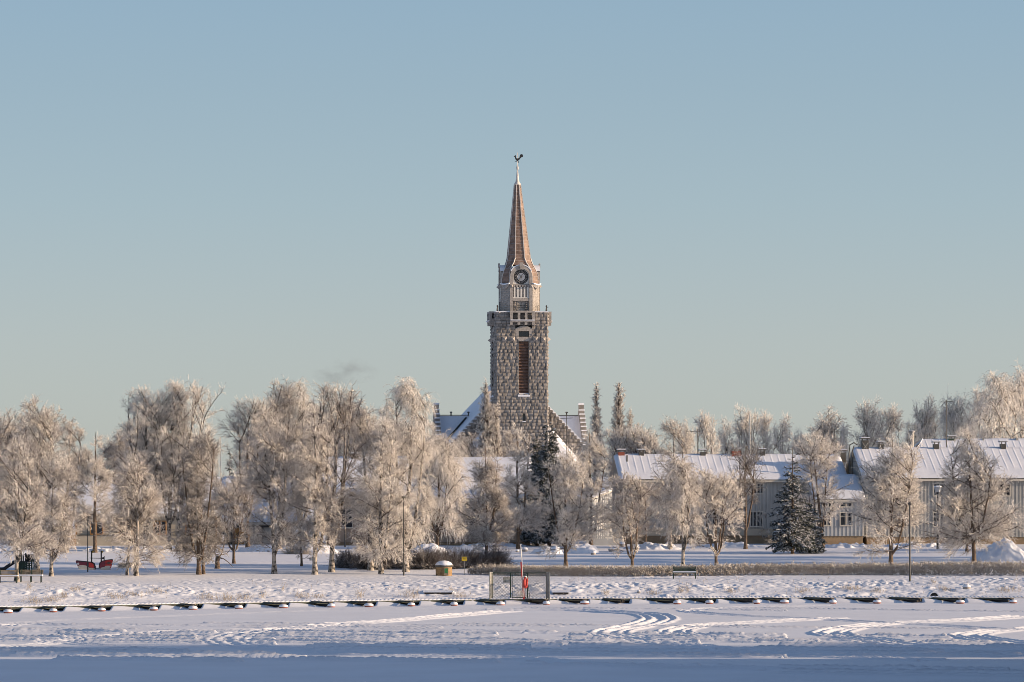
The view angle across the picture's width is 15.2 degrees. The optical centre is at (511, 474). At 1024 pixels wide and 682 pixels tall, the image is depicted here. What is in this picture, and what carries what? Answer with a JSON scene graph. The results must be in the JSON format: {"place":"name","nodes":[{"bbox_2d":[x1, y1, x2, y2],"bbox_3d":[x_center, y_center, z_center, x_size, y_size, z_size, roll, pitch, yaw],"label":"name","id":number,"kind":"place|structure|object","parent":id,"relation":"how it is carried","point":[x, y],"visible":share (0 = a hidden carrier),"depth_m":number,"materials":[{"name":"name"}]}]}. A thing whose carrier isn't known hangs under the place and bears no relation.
{"place":"outdoors","nodes":[
{"label":"outdoors","id":0,"kind":"place"},
{"bbox_2d":[0,598,1023,681],"bbox_3d":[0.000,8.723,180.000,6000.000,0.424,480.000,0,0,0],"label":"frozen lake","id":1,"kind":"structure","parent":0,"point":[846,640],"depth_m":199.08,"materials":[{"name":"snow"}]},
{"bbox_2d":[0,596,1023,611],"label":"pontoon","id":2,"kind":"object","parent":1,"relation":"on","point":[59,607],"visible":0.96,"depth_m":259.28,"materials":[{"name":"white paint"}]},
{"bbox_2d":[489,572,549,599],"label":"chain link gate","id":3,"kind":"structure","parent":2,"relation":"on","point":[508,579],"depth_m":261.79,"materials":[{"name":"grey metal"}]},
{"bbox_2d":[520,544,527,598],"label":"lifebuoy pole","id":4,"kind":"object","parent":2,"relation":"on","point":[525,583],"visible":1,"depth_m":260.90,"materials":[{"name":"metal"}]},
{"bbox_2d":[0,477,1023,604],"bbox_3d":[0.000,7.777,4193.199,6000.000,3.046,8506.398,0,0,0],"label":"snowy ground","id":5,"kind":"structure","parent":0,"point":[243,572],"depth_m":276.24,"materials":[{"name":"snow"}]},
{"bbox_2d":[0,553,33,573],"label":"climbing frame","id":6,"kind":"object","parent":5,"relation":"on","point":[24,565],"visible":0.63,"depth_m":278.75,"materials":[{"name":"green paint"}]},
{"bbox_2d":[0,407,47,544],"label":"birch tree","id":7,"kind":"object","parent":5,"relation":"on","point":[8,430],"visible":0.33,"depth_m":337.06,"materials":[{"name":"white plant"}]},
{"bbox_2d":[19,569,42,582],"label":"long bench","id":8,"kind":"object","parent":5,"relation":"on","point":[31,573],"visible":0.97,"depth_m":266.73,"materials":[{"name":"brown wood"}]},
{"bbox_2d":[0,433,62,581],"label":"birch tree","id":9,"kind":"object","parent":5,"relation":"on","point":[16,542],"visible":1,"depth_m":266.91,"materials":[{"name":"white plant"}]},
{"bbox_2d":[3,394,75,569],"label":"birch tree","id":10,"kind":"object","parent":5,"relation":"on","point":[40,421],"visible":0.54,"depth_m":278.05,"materials":[{"name":"white plant"}]},
{"bbox_2d":[21,447,98,575],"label":"birch tree","id":11,"kind":"object","parent":5,"relation":"on","point":[57,530],"visible":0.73,"depth_m":273.60,"materials":[{"name":"white plant"}]},
{"bbox_2d":[50,415,87,552],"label":"birch tree","id":12,"kind":"object","parent":5,"relation":"on","point":[70,430],"visible":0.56,"depth_m":337.51,"materials":[{"name":"white plant"}]},
{"bbox_2d":[67,444,98,506],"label":"birch tree","id":13,"kind":"object","parent":5,"relation":"on","point":[86,455],"visible":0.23,"depth_m":425.67,"materials":[{"name":"white plant"}]},
{"bbox_2d":[68,432,117,552],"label":"aspen tree","id":14,"kind":"object","parent":5,"relation":"on","point":[93,468],"visible":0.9,"depth_m":337.73,"materials":[{"name":"white plant"}]},
{"bbox_2d":[76,551,112,569],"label":"play boat","id":15,"kind":"object","parent":5,"relation":"on","point":[104,564],"visible":0.99,"depth_m":288.75,"materials":[{"name":"red paint"}]},
{"bbox_2d":[82,428,142,482],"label":"birch tree","id":16,"kind":"object","parent":5,"relation":"on","point":[115,446],"visible":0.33,"depth_m":404.58,"materials":[{"name":"white plant"}]},
{"bbox_2d":[81,546,170,551],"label":"snow heap","id":17,"kind":"object","parent":5,"relation":"on","point":[113,549],"visible":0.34,"depth_m":340.59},
{"bbox_2d":[92,447,172,575],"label":"birch tree","id":18,"kind":"object","parent":5,"relation":"on","point":[148,507],"visible":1,"depth_m":276.11,"materials":[{"name":"white plant"}]},
{"bbox_2d":[110,385,180,545],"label":"birch tree","id":19,"kind":"object","parent":5,"relation":"on","point":[148,408],"visible":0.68,"depth_m":341.21,"materials":[{"name":"white plant"}]},
{"bbox_2d":[70,484,222,545],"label":"sand house","id":20,"kind":"structure","parent":5,"relation":"on","point":[82,538],"depth_m":366.08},
{"bbox_2d":[139,376,195,549],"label":"birch tree","id":21,"kind":"object","parent":5,"relation":"on","point":[175,393],"visible":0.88,"depth_m":341.65,"materials":[{"name":"white plant"}]},
{"bbox_2d":[147,374,228,550],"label":"birch tree","id":22,"kind":"object","parent":5,"relation":"on","point":[196,395],"visible":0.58,"depth_m":341.18,"materials":[{"name":"white plant"}]},
{"bbox_2d":[168,430,233,574],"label":"linden tree","id":23,"kind":"object","parent":5,"relation":"on","point":[191,510],"visible":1,"depth_m":278.78,"materials":[{"name":"white plant"}]},
{"bbox_2d":[202,470,263,563],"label":"willow tree","id":24,"kind":"object","parent":5,"relation":"on","point":[222,494],"visible":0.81,"depth_m":302.94,"materials":[{"name":"white plant"}]},
{"bbox_2d":[226,423,272,475],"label":"birch tree","id":25,"kind":"object","parent":5,"relation":"on","point":[237,447],"visible":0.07,"depth_m":396.95,"materials":[{"name":"beige plant"}]},
{"bbox_2d":[215,395,285,547],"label":"birch tree","id":26,"kind":"object","parent":5,"relation":"on","point":[240,425],"visible":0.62,"depth_m":348.61,"materials":[{"name":"white plant"}]},
{"bbox_2d":[238,545,271,551],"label":"snow heap","id":27,"kind":"object","parent":5,"relation":"on","point":[251,549],"visible":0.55,"depth_m":341.75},
{"bbox_2d":[220,473,297,543],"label":"pavilion","id":28,"kind":"structure","parent":5,"relation":"on","point":[265,527],"depth_m":372.09,"materials":[{"name":"beige"}]},
{"bbox_2d":[235,407,309,573],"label":"birch tree","id":29,"kind":"object","parent":5,"relation":"on","point":[254,481],"visible":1,"depth_m":281.88,"materials":[{"name":"white plant"}]},
{"bbox_2d":[254,374,303,548],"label":"birch tree","id":30,"kind":"object","parent":5,"relation":"on","point":[281,394],"visible":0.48,"depth_m":350.45,"materials":[{"name":"beige plant"}]},
{"bbox_2d":[281,508,317,565],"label":"young tree","id":31,"kind":"object","parent":5,"relation":"on","point":[297,549],"visible":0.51,"depth_m":298.82,"materials":[{"name":"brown plant"}]},
{"bbox_2d":[271,378,334,539],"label":"birch tree","id":32,"kind":"object","parent":5,"relation":"on","point":[302,406],"visible":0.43,"depth_m":350.45,"materials":[{"name":"white plant"}]},
{"bbox_2d":[278,404,346,574],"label":"birch tree","id":33,"kind":"object","parent":5,"relation":"on","point":[321,504],"visible":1,"depth_m":281.47,"materials":[{"name":"white plant"}]},
{"bbox_2d":[307,380,369,571],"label":"birch tree","id":34,"kind":"object","parent":5,"relation":"on","point":[349,405],"visible":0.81,"depth_m":285.11,"materials":[{"name":"white plant"}]},
{"bbox_2d":[326,549,359,567],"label":"juniper shrub","id":35,"kind":"object","parent":5,"relation":"on","point":[339,561],"visible":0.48,"depth_m":294.10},
{"bbox_2d":[332,404,376,456],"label":"birch tree","id":36,"kind":"object","parent":5,"relation":"on","point":[350,445],"visible":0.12,"depth_m":405.50,"materials":[{"name":"beige plant"}]},
{"bbox_2d":[341,545,399,569],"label":"juniper shrub","id":37,"kind":"object","parent":5,"relation":"on","point":[357,564],"visible":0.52,"depth_m":290.30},
{"bbox_2d":[342,397,410,570],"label":"birch tree","id":38,"kind":"object","parent":5,"relation":"on","point":[370,567],"visible":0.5,"depth_m":288.28,"materials":[{"name":"white plant"}]},
{"bbox_2d":[340,411,421,573],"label":"birch tree","id":39,"kind":"object","parent":5,"relation":"on","point":[384,497],"visible":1,"depth_m":282.79,"materials":[{"name":"white plant"}]},
{"bbox_2d":[374,392,407,542],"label":"birch tree","id":40,"kind":"object","parent":5,"relation":"on","point":[389,407],"visible":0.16,"depth_m":347.91,"materials":[{"name":"white plant"}]},
{"bbox_2d":[369,376,443,571],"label":"weeping birch","id":41,"kind":"object","parent":5,"relation":"on","point":[411,436],"visible":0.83,"depth_m":286.36,"materials":[{"name":"white plant"}]},
{"bbox_2d":[406,415,436,543],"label":"birch tree","id":42,"kind":"object","parent":5,"relation":"on","point":[432,428],"visible":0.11,"depth_m":352.37,"materials":[{"name":"white plant"}]},
{"bbox_2d":[393,545,452,569],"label":"juniper shrub","id":43,"kind":"object","parent":5,"relation":"on","point":[420,560],"visible":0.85,"depth_m":290.73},
{"bbox_2d":[323,452,543,545],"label":"tan house","id":44,"kind":"structure","parent":5,"relation":"on","point":[504,461],"depth_m":366.88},
{"bbox_2d":[403,425,476,545],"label":"weeping willow","id":45,"kind":"object","parent":5,"relation":"on","point":[445,464],"visible":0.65,"depth_m":340.27,"materials":[{"name":"white plant"}]},
{"bbox_2d":[435,560,452,575],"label":"waste bin","id":46,"kind":"object","parent":5,"relation":"on","point":[444,568],"visible":0.99,"depth_m":282.08,"materials":[{"name":"wood"}]},
{"bbox_2d":[425,546,472,568],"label":"juniper shrub","id":47,"kind":"object","parent":5,"relation":"on","point":[454,559],"visible":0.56,"depth_m":292.10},
{"bbox_2d":[450,431,479,456],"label":"willow tree","id":48,"kind":"object","parent":5,"relation":"on","point":[470,449],"visible":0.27,"depth_m":499.80,"materials":[{"name":"white plant"}]},
{"bbox_2d":[451,547,491,568],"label":"juniper shrub","id":49,"kind":"object","parent":5,"relation":"on","point":[474,561],"visible":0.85,"depth_m":294.48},
{"bbox_2d":[452,441,516,551],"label":"linden tree","id":50,"kind":"object","parent":5,"relation":"on","point":[500,499],"visible":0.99,"depth_m":298.82,"materials":[{"name":"white plant"}]},
{"bbox_2d":[473,376,497,456],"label":"poplar tree","id":51,"kind":"object","parent":5,"relation":"on","point":[486,420],"visible":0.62,"depth_m":439.72,"materials":[{"name":"white plant"}]},
{"bbox_2d":[472,545,518,566],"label":"juniper shrub","id":52,"kind":"object","parent":5,"relation":"on","point":[496,557],"visible":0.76,"depth_m":296.33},
{"bbox_2d":[489,403,503,456],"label":"poplar tree","id":53,"kind":"object","parent":5,"relation":"on","point":[496,439],"visible":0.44,"depth_m":439.80,"materials":[{"name":"white plant"}]},
{"bbox_2d":[432,153,588,486],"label":"church","id":54,"kind":"structure","parent":5,"relation":"on","point":[519,322],"depth_m":576.55,"materials":[{"name":"stone"}]},
{"bbox_2d":[499,426,525,456],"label":"willow tree","id":55,"kind":"object","parent":5,"relation":"on","point":[510,438],"visible":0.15,"depth_m":499.67,"materials":[{"name":"white plant"}]},
{"bbox_2d":[8,576,1023,604],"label":"weeds","id":56,"kind":"object","parent":5,"relation":"on","point":[460,595],"visible":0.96,"depth_m":264.38,"materials":[{"name":"plant"}]},
{"bbox_2d":[493,421,553,548],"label":"linden tree","id":57,"kind":"object","parent":5,"relation":"on","point":[534,507],"visible":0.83,"depth_m":352.89,"materials":[{"name":"white plant"}]},
{"bbox_2d":[520,435,543,545],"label":"spruce tree","id":58,"kind":"object","parent":5,"relation":"on","point":[524,537],"visible":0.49,"depth_m":365.62,"materials":[{"name":"green plant"}]},
{"bbox_2d":[525,422,571,545],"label":"spruce tree","id":59,"kind":"object","parent":5,"relation":"on","point":[549,447],"visible":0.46,"depth_m":363.30,"materials":[{"name":"green plant"}]},
{"bbox_2d":[535,444,606,567],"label":"linden tree","id":60,"kind":"object","parent":5,"relation":"on","point":[567,537],"visible":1,"depth_m":295.89,"materials":[{"name":"white plant"}]},
{"bbox_2d":[563,543,598,552],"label":"snow heap","id":61,"kind":"object","parent":5,"relation":"on","point":[586,548],"visible":0.58,"depth_m":340.17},
{"bbox_2d":[562,427,619,544],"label":"linden tree","id":62,"kind":"object","parent":5,"relation":"on","point":[591,445],"visible":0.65,"depth_m":350.99,"materials":[{"name":"white plant"}]},
{"bbox_2d":[569,487,612,540],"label":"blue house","id":63,"kind":"structure","parent":5,"relation":"on","point":[597,500],"depth_m":393.76,"materials":[{"name":"clear wood"}]},
{"bbox_2d":[587,382,604,487],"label":"poplar tree","id":64,"kind":"object","parent":5,"relation":"on","point":[596,423],"visible":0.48,"depth_m":469.81,"materials":[{"name":"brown plant"}]},
{"bbox_2d":[586,524,623,544],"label":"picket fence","id":65,"kind":"object","parent":5,"relation":"on","point":[601,541],"visible":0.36,"depth_m":368.09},
{"bbox_2d":[604,382,627,483],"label":"poplar tree","id":66,"kind":"object","parent":5,"relation":"on","point":[618,417],"visible":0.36,"depth_m":469.77,"materials":[{"name":"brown plant"}]},
{"bbox_2d":[593,423,659,487],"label":"willow tree","id":67,"kind":"object","parent":5,"relation":"on","point":[623,440],"visible":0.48,"depth_m":454.24,"materials":[{"name":"white plant"}]},
{"bbox_2d":[600,468,661,566],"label":"apple tree","id":68,"kind":"object","parent":5,"relation":"on","point":[629,509],"visible":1,"depth_m":294.89,"materials":[{"name":"white plant"}]},
{"bbox_2d":[630,428,664,453],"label":"willow tree","id":69,"kind":"object","parent":5,"relation":"on","point":[652,444],"visible":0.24,"depth_m":451.89,"materials":[{"name":"white plant"}]},
{"bbox_2d":[633,492,665,541],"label":"young tree","id":70,"kind":"object","parent":5,"relation":"on","point":[645,516],"visible":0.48,"depth_m":363.44,"materials":[{"name":"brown plant"}]},
{"bbox_2d":[623,542,681,549],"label":"snow heap","id":71,"kind":"object","parent":5,"relation":"on","point":[650,546],"visible":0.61,"depth_m":351.81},
{"bbox_2d":[641,413,698,549],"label":"birch tree","id":72,"kind":"object","parent":5,"relation":"on","point":[675,433],"visible":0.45,"depth_m":351.41,"materials":[{"name":"white plant"}]},
{"bbox_2d":[654,449,705,565],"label":"weeping birch","id":73,"kind":"object","parent":5,"relation":"on","point":[681,489],"visible":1,"depth_m":291.35,"materials":[{"name":"white plant"}]},
{"bbox_2d":[673,566,695,578],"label":"park bench","id":74,"kind":"object","parent":5,"relation":"on","point":[684,569],"visible":0.98,"depth_m":279.75,"materials":[{"name":"green paint"}]},
{"bbox_2d":[675,418,696,453],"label":"birch tree","id":75,"kind":"object","parent":5,"relation":"on","point":[690,438],"visible":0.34,"depth_m":474.71,"materials":[{"name":"white plant"}]},
{"bbox_2d":[690,410,720,453],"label":"birch tree","id":76,"kind":"object","parent":5,"relation":"on","point":[708,430],"visible":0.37,"depth_m":439.94,"materials":[{"name":"white plant"}]},
{"bbox_2d":[683,466,747,565],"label":"linden tree","id":77,"kind":"object","parent":5,"relation":"on","point":[715,502],"visible":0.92,"depth_m":296.16,"materials":[{"name":"white plant"}]},
{"bbox_2d":[716,415,736,453],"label":"birch tree","id":78,"kind":"object","parent":5,"relation":"on","point":[724,437],"visible":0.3,"depth_m":452.89,"materials":[{"name":"white plant"}]},
{"bbox_2d":[608,448,846,543],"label":"grey house","id":79,"kind":"structure","parent":5,"relation":"on","point":[638,464],"depth_m":375.25,"materials":[{"name":"clear wood"}]},
{"bbox_2d":[750,511,762,526],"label":"window","id":80,"kind":"structure","parent":79,"relation":"in","point":[756,523],"depth_m":375.01,"materials":[{"name":"grey glass"}]},
{"bbox_2d":[697,541,765,547],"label":"snow heap","id":81,"kind":"object","parent":5,"relation":"on","point":[732,544],"visible":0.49,"depth_m":359.95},
{"bbox_2d":[720,438,767,548],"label":"elm tree","id":82,"kind":"object","parent":5,"relation":"on","point":[744,466],"visible":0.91,"depth_m":353.96,"materials":[{"name":"white plant"}]},
{"bbox_2d":[466,558,1023,576],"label":"hedge","id":83,"kind":"object","parent":5,"relation":"on","point":[822,568],"visible":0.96,"depth_m":285.14,"materials":[{"name":"plant"}]},
{"bbox_2d":[732,402,764,453],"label":"birch tree","id":84,"kind":"object","parent":5,"relation":"on","point":[742,428],"visible":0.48,"depth_m":465.69,"materials":[{"name":"grey plant"}]},
{"bbox_2d":[754,409,775,453],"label":"birch tree","id":85,"kind":"object","parent":5,"relation":"on","point":[764,427],"visible":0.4,"depth_m":478.47,"materials":[{"name":"grey plant"}]},
{"bbox_2d":[767,410,793,453],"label":"birch tree","id":86,"kind":"object","parent":5,"relation":"on","point":[784,431],"visible":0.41,"depth_m":451.71,"materials":[{"name":"grey plant"}]},
{"bbox_2d":[765,447,818,553],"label":"spruce tree","id":87,"kind":"object","parent":5,"relation":"on","point":[791,535],"visible":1,"depth_m":336.45,"materials":[{"name":"green plant"}]},
{"bbox_2d":[795,496,826,553],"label":"spruce tree","id":88,"kind":"object","parent":5,"relation":"on","point":[819,542],"visible":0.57,"depth_m":340.30,"materials":[{"name":"green plant"}]},
{"bbox_2d":[786,429,853,546],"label":"linden tree","id":89,"kind":"object","parent":5,"relation":"on","point":[816,456],"visible":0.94,"depth_m":355.53,"materials":[{"name":"grey plant"}]},
{"bbox_2d":[804,404,852,468],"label":"birch tree","id":90,"kind":"object","parent":5,"relation":"on","point":[830,426],"visible":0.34,"depth_m":477.57,"materials":[{"name":"grey plant"}]},
{"bbox_2d":[804,474,864,544],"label":"wing","id":91,"kind":"structure","parent":5,"relation":"on","point":[839,530],"depth_m":370.26,"materials":[{"name":"wood"}]},
{"bbox_2d":[837,420,850,467],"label":"birch tree","id":92,"kind":"object","parent":5,"relation":"on","point":[843,437],"visible":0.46,"depth_m":450.84,"materials":[{"name":"grey plant"}]},
{"bbox_2d":[825,542,879,547],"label":"snow heap","id":93,"kind":"object","parent":5,"relation":"on","point":[847,545],"visible":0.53,"depth_m":357.80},
{"bbox_2d":[848,397,886,448],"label":"birch tree","id":94,"kind":"object","parent":5,"relation":"on","point":[869,427],"visible":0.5,"depth_m":463.61,"materials":[{"name":"grey plant"}]},
{"bbox_2d":[840,431,931,562],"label":"linden tree","id":95,"kind":"object","parent":5,"relation":"on","point":[889,491],"visible":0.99,"depth_m":302.17,"materials":[{"name":"white plant"}]},
{"bbox_2d":[870,402,906,446],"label":"birch tree","id":96,"kind":"object","parent":5,"relation":"on","point":[891,425],"visible":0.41,"depth_m":476.63,"materials":[{"name":"grey plant"}]},
{"bbox_2d":[894,420,924,446],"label":"birch tree","id":97,"kind":"object","parent":5,"relation":"on","point":[916,425],"visible":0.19,"depth_m":447.88,"materials":[{"name":"grey plant"}]},
{"bbox_2d":[908,502,911,581],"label":"lamp post","id":98,"kind":"object","parent":5,"relation":"on","point":[909,503],"visible":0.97,"depth_m":277.21,"materials":[{"name":"metal"}]},
{"bbox_2d":[882,542,968,546],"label":"snow heap","id":99,"kind":"object","parent":5,"relation":"on","point":[912,545],"visible":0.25,"depth_m":362.37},
{"bbox_2d":[911,391,942,443],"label":"birch tree","id":100,"kind":"object","parent":5,"relation":"on","point":[927,424],"visible":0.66,"depth_m":450.01,"materials":[{"name":"grey plant"}]},
{"bbox_2d":[845,437,1023,544],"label":"grey house","id":101,"kind":"structure","parent":5,"relation":"on","point":[1011,459],"depth_m":372.83,"materials":[{"name":"clear wood"}]},
{"bbox_2d":[934,386,982,438],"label":"birch tree","id":102,"kind":"object","parent":5,"relation":"on","point":[954,416],"visible":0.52,"depth_m":462.42,"materials":[{"name":"grey plant"}]},
{"bbox_2d":[896,425,1023,447],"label":"house","id":103,"kind":"structure","parent":5,"relation":"on","point":[1015,442],"depth_m":407.42,"materials":[{"name":"green paint"}]},
{"bbox_2d":[913,423,1023,562],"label":"linden tree","id":104,"kind":"object","parent":5,"relation":"on","point":[956,500],"visible":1,"depth_m":306.88,"materials":[{"name":"white plant"}]},
{"bbox_2d":[955,385,991,436],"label":"birch tree","id":105,"kind":"object","parent":5,"relation":"on","point":[976,399],"visible":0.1,"depth_m":476.00,"materials":[{"name":"beige plant"}]},
{"bbox_2d":[965,370,1023,438],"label":"birch tree","id":106,"kind":"object","parent":5,"relation":"on","point":[1000,402],"visible":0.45,"depth_m":447.90,"materials":[{"name":"beige plant"}]},
{"bbox_2d":[970,537,1023,560],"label":"snow heap","id":107,"kind":"object","parent":5,"relation":"on","point":[1012,553],"visible":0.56,"depth_m":314.74,"materials":[{"name":"snow"}]},
{"bbox_2d":[998,358,1023,437],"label":"birch tree","id":108,"kind":"object","parent":5,"relation":"on","point":[1021,382],"visible":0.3,"depth_m":461.35,"materials":[{"name":"beige plant"}]},
{"bbox_2d":[0,0,1023,476],"label":"sky","id":109,"kind":"structure","parent":0,"point":[798,208],"materials":[{"name":"blue"}]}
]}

